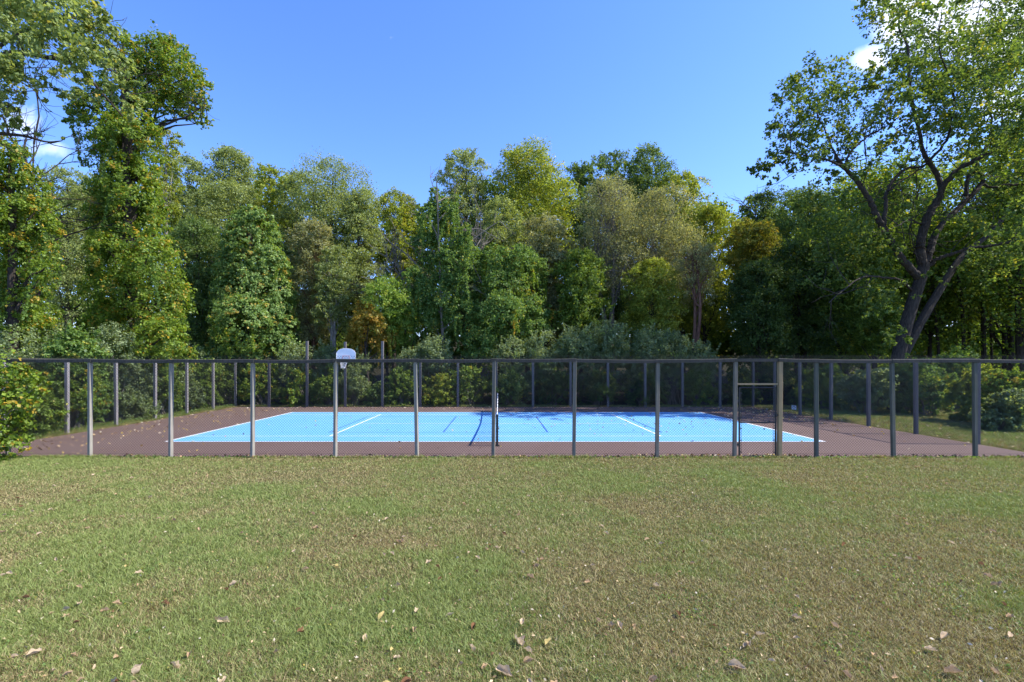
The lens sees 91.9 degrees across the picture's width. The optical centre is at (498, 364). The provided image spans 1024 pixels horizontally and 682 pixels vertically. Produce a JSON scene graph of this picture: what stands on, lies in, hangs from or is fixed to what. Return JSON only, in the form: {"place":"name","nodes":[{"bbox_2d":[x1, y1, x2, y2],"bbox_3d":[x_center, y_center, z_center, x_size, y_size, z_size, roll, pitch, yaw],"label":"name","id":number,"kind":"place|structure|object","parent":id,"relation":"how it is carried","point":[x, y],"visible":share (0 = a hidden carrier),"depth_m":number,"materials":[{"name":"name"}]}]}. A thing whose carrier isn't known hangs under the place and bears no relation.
{"place":"outdoors","nodes":[
{"label":"outdoors","id":0,"kind":"place"},
{"bbox_2d":[1,451,1014,457],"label":"grass","id":1,"kind":"structure","parent":0,"point":[422,456],"depth_m":14.58,"materials":[{"name":"green plant"}]},
{"bbox_2d":[0,337,1023,681],"bbox_3d":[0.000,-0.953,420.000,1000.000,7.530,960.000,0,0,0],"label":"ground","id":2,"kind":"structure","parent":0,"point":[630,583],"depth_m":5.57,"materials":[{"name":"green plant"}]},
{"bbox_2d":[0,341,53,460],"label":"shrub","id":3,"kind":"object","parent":2,"relation":"on","point":[14,385],"visible":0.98,"depth_m":14.31,"materials":[{"name":"green plant"}]},
{"bbox_2d":[0,320,58,408],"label":"shrub","id":4,"kind":"object","parent":2,"relation":"on","point":[25,339],"visible":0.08,"depth_m":21.37,"materials":[{"name":"green plant"}]},
{"bbox_2d":[0,131,68,357],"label":"tree","id":5,"kind":"object","parent":2,"relation":"on","point":[18,304],"visible":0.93,"depth_m":21.55,"materials":[{"name":"green plant"}]},
{"bbox_2d":[11,370,71,435],"bbox_3d":[-18.362,1.555,19.490,2.980,2.646,2.008,0,0,21],"label":"shrub","id":6,"kind":"object","parent":2,"relation":"on","point":[50,413],"visible":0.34,"depth_m":19.34,"materials":[{"name":"green plant"}]},
{"bbox_2d":[0,83,99,355],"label":"tree","id":7,"kind":"object","parent":2,"relation":"on","point":[24,145],"visible":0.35,"depth_m":24.75,"materials":[{"name":"plant"}]},
{"bbox_2d":[29,162,116,332],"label":"tree","id":8,"kind":"object","parent":2,"relation":"on","point":[70,276],"visible":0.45,"depth_m":43.25,"materials":[{"name":"green plant"}]},
{"bbox_2d":[35,362,111,428],"bbox_3d":[-18.500,1.234,21.679,2.673,3.292,2.560,0,0,0],"label":"shrub","id":9,"kind":"object","parent":2,"relation":"on","point":[77,389],"visible":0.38,"depth_m":21.29,"materials":[{"name":"green plant"}]},
{"bbox_2d":[37,320,121,426],"bbox_3d":[-18.700,0.456,22.281,2.764,4.842,3.280,0,0,0],"label":"shrub","id":10,"kind":"object","parent":2,"relation":"on","point":[69,344],"visible":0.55,"depth_m":21.61,"materials":[{"name":"green plant"}]},
{"bbox_2d":[0,0,162,164],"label":"tree","id":11,"kind":"object","parent":2,"relation":"on","point":[52,22],"visible":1,"depth_m":14.56,"materials":[{"name":"green plant"}]},
{"bbox_2d":[85,320,144,421],"bbox_3d":[-19.078,0.307,24.353,2.877,5.133,2.923,0,0,-34],"label":"shrub","id":12,"kind":"object","parent":2,"relation":"on","point":[112,337],"visible":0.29,"depth_m":24.34,"materials":[{"name":"green plant"}]},
{"bbox_2d":[1,357,236,437],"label":"chain link fence","id":13,"kind":"object","parent":2,"relation":"on","point":[66,397],"visible":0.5,"depth_m":22.56,"materials":[{"name":"wire"},{"name":"metal"}]},
{"bbox_2d":[61,47,198,384],"bbox_3d":[-19.831,-7.012,27.031,8.338,19.860,5.556,0,0,38],"label":"tree","id":14,"kind":"object","parent":2,"relation":"on","point":[113,130],"visible":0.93,"depth_m":26.15,"materials":[{"name":"green plant"}]},
{"bbox_2d":[103,367,163,420],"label":"shrub","id":15,"kind":"object","parent":2,"relation":"on","point":[138,391],"visible":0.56,"depth_m":24.69,"materials":[{"name":"green plant"}]},
{"bbox_2d":[136,349,184,415],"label":"shrub","id":16,"kind":"object","parent":2,"relation":"on","point":[178,391],"visible":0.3,"depth_m":27.33,"materials":[{"name":"green plant"}]},
{"bbox_2d":[109,19,215,383],"bbox_3d":[-18.830,-8.075,28.247,6.058,21.996,5.040,0,0,0],"label":"tree","id":17,"kind":"object","parent":2,"relation":"on","point":[171,55],"visible":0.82,"depth_m":27.40,"materials":[{"name":"green plant"}]},
{"bbox_2d":[148,126,186,367],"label":"tree","id":18,"kind":"object","parent":2,"relation":"on","point":[164,178],"visible":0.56,"depth_m":36.98,"materials":[{"name":"green plant"}]},
{"bbox_2d":[144,151,217,373],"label":"tree","id":19,"kind":"object","parent":2,"relation":"on","point":[195,167],"visible":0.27,"depth_m":45.24,"materials":[{"name":"green plant"}]},
{"bbox_2d":[159,213,226,357],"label":"tree","id":20,"kind":"object","parent":2,"relation":"on","point":[201,326],"visible":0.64,"depth_m":36.22,"materials":[{"name":"green plant"}]},
{"bbox_2d":[182,177,267,395],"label":"tree","id":21,"kind":"object","parent":2,"relation":"on","point":[222,210],"visible":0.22,"depth_m":42.87,"materials":[{"name":"green plant"}]},
{"bbox_2d":[195,143,264,387],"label":"tree","id":22,"kind":"object","parent":2,"relation":"on","point":[240,164],"visible":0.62,"depth_m":47.01,"materials":[{"name":"green plant"}]},
{"bbox_2d":[203,204,302,402],"bbox_3d":[-17.763,-4.304,36.008,6.456,14.431,7.548,0,0,-37],"label":"tree","id":23,"kind":"object","parent":2,"relation":"on","point":[228,299],"visible":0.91,"depth_m":34.86,"materials":[{"name":"green plant"}]},
{"bbox_2d":[237,358,284,405],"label":"shrub","id":24,"kind":"object","parent":2,"relation":"on","point":[273,385],"visible":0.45,"depth_m":33.81,"materials":[{"name":"green plant"}]},
{"bbox_2d":[247,162,299,393],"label":"tree","id":25,"kind":"object","parent":2,"relation":"on","point":[269,201],"visible":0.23,"depth_m":46.11,"materials":[{"name":"green plant"}]},
{"bbox_2d":[271,336,313,402],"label":"shrub","id":26,"kind":"object","parent":2,"relation":"on","point":[294,353],"visible":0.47,"depth_m":34.69,"materials":[{"name":"green plant"}]},
{"bbox_2d":[268,168,319,340],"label":"tree","id":27,"kind":"object","parent":2,"relation":"on","point":[285,213],"visible":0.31,"depth_m":44.18,"materials":[{"name":"green plant"}]},
{"bbox_2d":[279,367,328,406],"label":"shrub","id":28,"kind":"object","parent":2,"relation":"on","point":[296,398],"visible":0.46,"depth_m":33.02,"materials":[{"name":"green plant"}]},
{"bbox_2d":[284,217,335,396],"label":"tree","id":29,"kind":"object","parent":2,"relation":"on","point":[313,331],"visible":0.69,"depth_m":38.33,"materials":[{"name":"green plant"}]},
{"bbox_2d":[277,146,387,349],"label":"tree","id":30,"kind":"object","parent":2,"relation":"on","point":[333,197],"visible":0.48,"depth_m":41.87,"materials":[{"name":"green plant"}]},
{"bbox_2d":[308,243,360,358],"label":"tree","id":31,"kind":"object","parent":2,"relation":"on","point":[332,288],"visible":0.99,"depth_m":36.98,"materials":[{"name":"green plant"}]},
{"bbox_2d":[338,346,371,404],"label":"shrub","id":32,"kind":"object","parent":2,"relation":"on","point":[350,378],"visible":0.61,"depth_m":33.59,"materials":[{"name":"green plant"}]},
{"bbox_2d":[332,187,391,397],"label":"tree","id":33,"kind":"object","parent":2,"relation":"on","point":[361,229],"visible":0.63,"depth_m":41.38,"materials":[{"name":"green plant"}]},
{"bbox_2d":[344,300,398,402],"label":"tree","id":34,"kind":"object","parent":2,"relation":"on","point":[363,318],"visible":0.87,"depth_m":34.94,"materials":[{"name":"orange plant"}]},
{"bbox_2d":[24,403,751,439],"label":"grass","id":35,"kind":"structure","parent":2,"relation":"on","point":[316,405],"depth_m":32.55,"materials":[{"name":"green plant"}]},
{"bbox_2d":[358,272,422,385],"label":"tree","id":36,"kind":"object","parent":2,"relation":"on","point":[392,309],"visible":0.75,"depth_m":35.47,"materials":[{"name":"green plant"}]},
{"bbox_2d":[359,186,422,376],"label":"tree","id":37,"kind":"object","parent":2,"relation":"on","point":[394,209],"visible":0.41,"depth_m":45.24,"materials":[{"name":"green plant"}]},
{"bbox_2d":[346,232,438,356],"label":"tree","id":38,"kind":"object","parent":2,"relation":"on","point":[390,267],"visible":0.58,"depth_m":37.63,"materials":[{"name":"plant"}]},
{"bbox_2d":[384,367,418,405],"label":"shrub","id":39,"kind":"object","parent":2,"relation":"on","point":[396,393],"visible":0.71,"depth_m":33.18,"materials":[{"name":"green plant"}]},
{"bbox_2d":[412,331,456,402],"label":"shrub","id":40,"kind":"object","parent":2,"relation":"on","point":[426,346],"visible":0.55,"depth_m":34.47,"materials":[{"name":"green plant"}]},
{"bbox_2d":[418,372,456,405],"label":"shrub","id":41,"kind":"object","parent":2,"relation":"on","point":[443,386],"visible":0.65,"depth_m":33.09,"materials":[{"name":"green plant"}]},
{"bbox_2d":[366,164,514,371],"bbox_3d":[-4.327,-6.054,37.175,11.402,17.938,5.304,0,0,0],"label":"tree","id":42,"kind":"object","parent":2,"relation":"on","point":[450,279],"visible":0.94,"depth_m":36.14,"materials":[{"name":"green plant"}]},
{"bbox_2d":[428,147,496,363],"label":"tree","id":43,"kind":"object","parent":2,"relation":"on","point":[467,158],"visible":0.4,"depth_m":49.15,"materials":[{"name":"green plant"}]},
{"bbox_2d":[447,364,491,404],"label":"shrub","id":44,"kind":"object","parent":2,"relation":"on","point":[465,383],"visible":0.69,"depth_m":33.49,"materials":[{"name":"green plant"}]},
{"bbox_2d":[459,325,499,403],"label":"shrub","id":45,"kind":"object","parent":2,"relation":"on","point":[486,341],"visible":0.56,"depth_m":35.26,"materials":[{"name":"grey plant"}]},
{"bbox_2d":[235,341,753,406],"bbox_3d":[-0.275,0.660,32.401,33.853,4.381,0.200,0,0,0],"label":"chain link fence","id":46,"kind":"object","parent":2,"relation":"on","point":[720,378],"visible":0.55,"depth_m":32.31,"materials":[{"name":"metal"}]},
{"bbox_2d":[469,194,528,396],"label":"tree","id":47,"kind":"object","parent":2,"relation":"on","point":[499,227],"visible":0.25,"depth_m":42.30,"materials":[{"name":"green plant"}]},
{"bbox_2d":[489,365,528,404],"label":"shrub","id":48,"kind":"object","parent":2,"relation":"on","point":[512,384],"visible":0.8,"depth_m":32.88,"materials":[{"name":"green plant"}]},
{"bbox_2d":[464,242,556,367],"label":"tree","id":49,"kind":"object","parent":2,"relation":"on","point":[499,270],"visible":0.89,"depth_m":36.11,"materials":[{"name":"green plant"}]},
{"bbox_2d":[490,334,531,404],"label":"shrub","id":50,"kind":"object","parent":2,"relation":"on","point":[503,350],"visible":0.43,"depth_m":34.35,"materials":[{"name":"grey plant"}]},
{"bbox_2d":[0,355,1023,457],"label":"chain link fence","id":51,"kind":"object","parent":2,"relation":"on","point":[892,362],"visible":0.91,"depth_m":14.78,"materials":[{"name":"metal"}]},
{"bbox_2d":[737,387,778,456],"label":"gate","id":52,"kind":"structure","parent":51,"relation":"attached to","point":[739,422],"depth_m":14.71,"materials":[{"name":"black metal"}]},
{"bbox_2d":[0,146,1023,385],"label":"woodland","id":53,"kind":"object","parent":2,"relation":"on","point":[724,350],"visible":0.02,"depth_m":57.73,"materials":[{"name":"green plant"}]},
{"bbox_2d":[0,457,1023,681],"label":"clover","id":54,"kind":"object","parent":2,"relation":"on","point":[494,640],"visible":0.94,"depth_m":4.92,"materials":[{"name":"green plant"}]},
{"bbox_2d":[6,404,1023,458],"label":"ground cover","id":55,"kind":"object","parent":2,"relation":"on","point":[245,456],"visible":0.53,"depth_m":14.66,"materials":[{"name":"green plant"}]},
{"bbox_2d":[462,134,587,378],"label":"tree","id":56,"kind":"object","parent":2,"relation":"on","point":[533,178],"visible":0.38,"depth_m":49.04,"materials":[{"name":"green plant"}]},
{"bbox_2d":[504,208,578,390],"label":"tree","id":57,"kind":"object","parent":2,"relation":"on","point":[554,251],"visible":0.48,"depth_m":39.97,"materials":[{"name":"green plant"}]},
{"bbox_2d":[523,328,562,402],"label":"shrub","id":58,"kind":"object","parent":2,"relation":"on","point":[538,351],"visible":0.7,"depth_m":34.40,"materials":[{"name":"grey plant"}]},
{"bbox_2d":[531,370,578,405],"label":"shrub","id":59,"kind":"object","parent":2,"relation":"on","point":[562,385],"visible":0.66,"depth_m":33.25,"materials":[{"name":"green plant"}]},
{"bbox_2d":[550,322,598,403],"bbox_3d":[5.240,-0.052,34.863,3.651,5.845,3.891,0,0,0],"label":"shrub","id":60,"kind":"object","parent":2,"relation":"on","point":[571,350],"visible":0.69,"depth_m":34.41,"materials":[{"name":"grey plant"}]},
{"bbox_2d":[555,160,606,379],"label":"tree","id":61,"kind":"object","parent":2,"relation":"on","point":[579,171],"visible":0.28,"depth_m":52.29,"materials":[{"name":"green plant"}]},
{"bbox_2d":[548,246,615,400],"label":"tree","id":62,"kind":"object","parent":2,"relation":"on","point":[579,288],"visible":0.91,"depth_m":37.55,"materials":[{"name":"green plant"}]},
{"bbox_2d":[576,368,620,405],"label":"shrub","id":63,"kind":"object","parent":2,"relation":"on","point":[603,394],"visible":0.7,"depth_m":33.10,"materials":[{"name":"green plant"}]},
{"bbox_2d":[561,170,656,370],"bbox_3d":[8.806,-6.316,39.996,7.677,18.470,7.562,0,0,0],"label":"tree","id":64,"kind":"object","parent":2,"relation":"on","point":[612,241],"visible":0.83,"depth_m":39.24,"materials":[{"name":"green plant"}]},
{"bbox_2d":[587,309,633,403],"bbox_3d":[7.658,-0.589,35.116,3.615,6.906,3.743,0,0,0],"label":"shrub","id":65,"kind":"object","parent":2,"relation":"on","point":[619,342],"visible":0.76,"depth_m":34.53,"materials":[{"name":"green plant"}]},
{"bbox_2d":[581,148,642,333],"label":"tree","id":66,"kind":"object","parent":2,"relation":"on","point":[602,163],"visible":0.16,"depth_m":53.07,"materials":[{"name":"green plant"}]},
{"bbox_2d":[618,364,671,406],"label":"shrub","id":67,"kind":"object","parent":2,"relation":"on","point":[629,385],"visible":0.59,"depth_m":33.38,"materials":[{"name":"green plant"}]},
{"bbox_2d":[621,323,669,401],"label":"shrub","id":68,"kind":"object","parent":2,"relation":"on","point":[638,343],"visible":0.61,"depth_m":34.29,"materials":[{"name":"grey plant"}]},
{"bbox_2d":[616,141,688,372],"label":"tree","id":69,"kind":"object","parent":2,"relation":"on","point":[652,151],"visible":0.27,"depth_m":52.98,"materials":[{"name":"green plant"}]},
{"bbox_2d":[617,256,688,379],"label":"tree","id":70,"kind":"object","parent":2,"relation":"on","point":[658,313],"visible":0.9,"depth_m":37.35,"materials":[{"name":"green plant"}]},
{"bbox_2d":[611,181,709,376],"bbox_3d":[13.135,-5.977,41.162,8.200,17.757,8.288,0,0,0],"label":"tree","id":71,"kind":"object","parent":2,"relation":"on","point":[669,235],"visible":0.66,"depth_m":39.89,"materials":[{"name":"green plant"}]},
{"bbox_2d":[651,327,694,404],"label":"shrub","id":72,"kind":"object","parent":2,"relation":"on","point":[672,338],"visible":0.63,"depth_m":34.49,"materials":[{"name":"green plant"}]},
{"bbox_2d":[655,167,712,391],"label":"tree","id":73,"kind":"object","parent":2,"relation":"on","point":[687,176],"visible":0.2,"depth_m":50.21,"materials":[{"name":"green plant"}]},
{"bbox_2d":[677,368,717,406],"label":"shrub","id":74,"kind":"object","parent":2,"relation":"on","point":[698,383],"visible":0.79,"depth_m":33.16,"materials":[{"name":"green plant"}]},
{"bbox_2d":[671,239,725,352],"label":"tree","id":75,"kind":"object","parent":2,"relation":"on","point":[697,256],"visible":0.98,"depth_m":36.24,"materials":[{"name":"green plant"}]},
{"bbox_2d":[683,338,728,404],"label":"shrub","id":76,"kind":"object","parent":2,"relation":"on","point":[705,350],"visible":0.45,"depth_m":34.06,"materials":[{"name":"green plant"}]},
{"bbox_2d":[666,197,746,393],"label":"tree","id":77,"kind":"object","parent":2,"relation":"on","point":[709,313],"visible":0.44,"depth_m":42.98,"materials":[{"name":"green plant"}]},
{"bbox_2d":[712,363,762,405],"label":"shrub","id":78,"kind":"object","parent":2,"relation":"on","point":[747,379],"visible":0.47,"depth_m":33.53,"materials":[{"name":"green plant"}]},
{"bbox_2d":[721,216,790,398],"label":"tree","id":79,"kind":"object","parent":2,"relation":"on","point":[752,247],"visible":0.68,"depth_m":39.26,"materials":[{"name":"green plant"}]},
{"bbox_2d":[723,184,794,390],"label":"tree","id":80,"kind":"object","parent":2,"relation":"on","point":[766,211],"visible":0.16,"depth_m":50.93,"materials":[{"name":"green plant"}]},
{"bbox_2d":[717,255,801,402],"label":"tree","id":81,"kind":"object","parent":2,"relation":"on","point":[774,333],"visible":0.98,"depth_m":35.09,"materials":[{"name":"green plant"}]},
{"bbox_2d":[755,357,805,403],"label":"shrub","id":82,"kind":"object","parent":2,"relation":"on","point":[766,370],"visible":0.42,"depth_m":34.36,"materials":[{"name":"green plant"}]},
{"bbox_2d":[734,234,848,376],"bbox_3d":[22.227,-3.396,37.496,8.392,12.593,7.226,0,0,0],"label":"tree","id":83,"kind":"object","parent":2,"relation":"on","point":[799,272],"visible":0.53,"depth_m":36.12,"materials":[{"name":"green plant"}]},
{"bbox_2d":[761,182,840,366],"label":"tree","id":84,"kind":"object","parent":2,"relation":"on","point":[779,222],"visible":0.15,"depth_m":44.66,"materials":[{"name":"green plant"}]},
{"bbox_2d":[792,363,849,408],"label":"shrub","id":85,"kind":"object","parent":2,"relation":"on","point":[825,377],"visible":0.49,"depth_m":30.46,"materials":[{"name":"green plant"}]},
{"bbox_2d":[796,233,884,400],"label":"tree","id":86,"kind":"object","parent":2,"relation":"on","point":[846,338],"visible":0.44,"depth_m":35.45,"materials":[{"name":"green plant"}]},
{"bbox_2d":[780,208,935,375],"bbox_3d":[27.393,-4.590,38.437,10.326,14.983,10.046,0,0,40],"label":"tree","id":87,"kind":"object","parent":2,"relation":"on","point":[900,268],"visible":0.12,"depth_m":36.34,"materials":[{"name":"green plant"}]},
{"bbox_2d":[752,357,980,444],"bbox_3d":[16.649,1.294,24.813,0.170,3.112,15.308,0,0,0],"label":"chain link fence","id":88,"kind":"object","parent":2,"relation":"on","point":[869,396],"visible":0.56,"depth_m":22.22,"materials":[{"name":"metal"}]},
{"bbox_2d":[833,366,899,412],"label":"shrub","id":89,"kind":"object","parent":2,"relation":"on","point":[860,385],"visible":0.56,"depth_m":27.80,"materials":[{"name":"green plant"}]},
{"bbox_2d":[844,280,904,403],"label":"tree","id":90,"kind":"object","parent":2,"relation":"on","point":[869,324],"visible":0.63,"depth_m":33.58,"materials":[{"name":"green plant"}]},
{"bbox_2d":[746,0,1023,409],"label":"tree","id":91,"kind":"object","parent":2,"relation":"on","point":[936,88],"visible":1,"depth_m":28.99,"materials":[{"name":"green plant"}]},
{"bbox_2d":[806,144,1022,374],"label":"tree","id":92,"kind":"object","parent":2,"relation":"on","point":[887,174],"visible":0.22,"depth_m":38.39,"materials":[{"name":"green plant"}]},
{"bbox_2d":[896,357,962,415],"bbox_3d":[23.522,1.227,27.240,2.539,3.297,3.098,0,0,-17],"label":"shrub","id":93,"kind":"object","parent":2,"relation":"on","point":[928,386],"visible":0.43,"depth_m":26.83,"materials":[{"name":"green plant"}]},
{"bbox_2d":[902,221,984,366],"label":"tree","id":94,"kind":"object","parent":2,"relation":"on","point":[929,336],"visible":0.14,"depth_m":41.07,"materials":[{"name":"green plant"}]},
{"bbox_2d":[905,114,1023,372],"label":"tree","id":95,"kind":"object","parent":2,"relation":"on","point":[1008,171],"visible":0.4,"depth_m":36.30,"materials":[{"name":"green plant"}]},
{"bbox_2d":[907,131,1023,369],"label":"tree","id":96,"kind":"object","parent":2,"relation":"on","point":[997,341],"visible":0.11,"depth_m":44.03,"materials":[{"name":"green plant"}]},
{"bbox_2d":[937,363,1002,421],"bbox_3d":[23.078,1.294,24.037,3.016,3.164,2.880,0,0,0],"label":"shrub","id":97,"kind":"object","parent":2,"relation":"on","point":[958,399],"visible":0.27,"depth_m":23.83,"materials":[{"name":"green plant"}]},
{"bbox_2d":[966,164,1023,373],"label":"tree","id":98,"kind":"object","parent":2,"relation":"on","point":[1019,349],"visible":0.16,"depth_m":35.90,"materials":[{"name":"green plant"}]},
{"bbox_2d":[967,387,1023,431],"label":"shrub","id":99,"kind":"object","parent":2,"relation":"on","point":[1010,405],"visible":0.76,"depth_m":20.58,"materials":[{"name":"green plant"}]},
{"bbox_2d":[981,359,1023,407],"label":"shrub","id":100,"kind":"object","parent":2,"relation":"on","point":[1007,382],"visible":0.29,"depth_m":21.95,"materials":[{"name":"green plant"}]},
{"bbox_2d":[0,407,1023,456],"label":"pavement","id":101,"kind":"structure","parent":0,"point":[761,448],"depth_m":17.18,"materials":[{"name":"brown concrete"}]},
{"bbox_2d":[173,412,813,440],"bbox_3d":[-0.120,2.776,23.270,23.770,0.001,10.970,0,0,0],"label":"court surface","id":102,"kind":"object","parent":101,"relation":"on","point":[615,430],"visible":0.8,"depth_m":21.44,"materials":[{"name":"blue plastic"}]},
{"bbox_2d":[164,412,825,441],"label":"court lines","id":103,"kind":"object","parent":102,"relation":"on","point":[495,441],"visible":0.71,"depth_m":17.80,"materials":[{"name":"paint"}]},
{"bbox_2d":[20,406,1022,455],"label":"leaf litter","id":104,"kind":"object","parent":101,"relation":"on","point":[758,408],"visible":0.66,"depth_m":23.73,"materials":[{"name":"brown plant"}]},
{"bbox_2d":[0,0,1023,336],"label":"sky","id":105,"kind":"structure","parent":0,"point":[394,87],"materials":[{"name":"blue"}]},
{"bbox_2d":[754,404,1023,451],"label":"grass","id":106,"kind":"structure","parent":0,"point":[966,424],"depth_m":22.55,"materials":[{"name":"green plant"}]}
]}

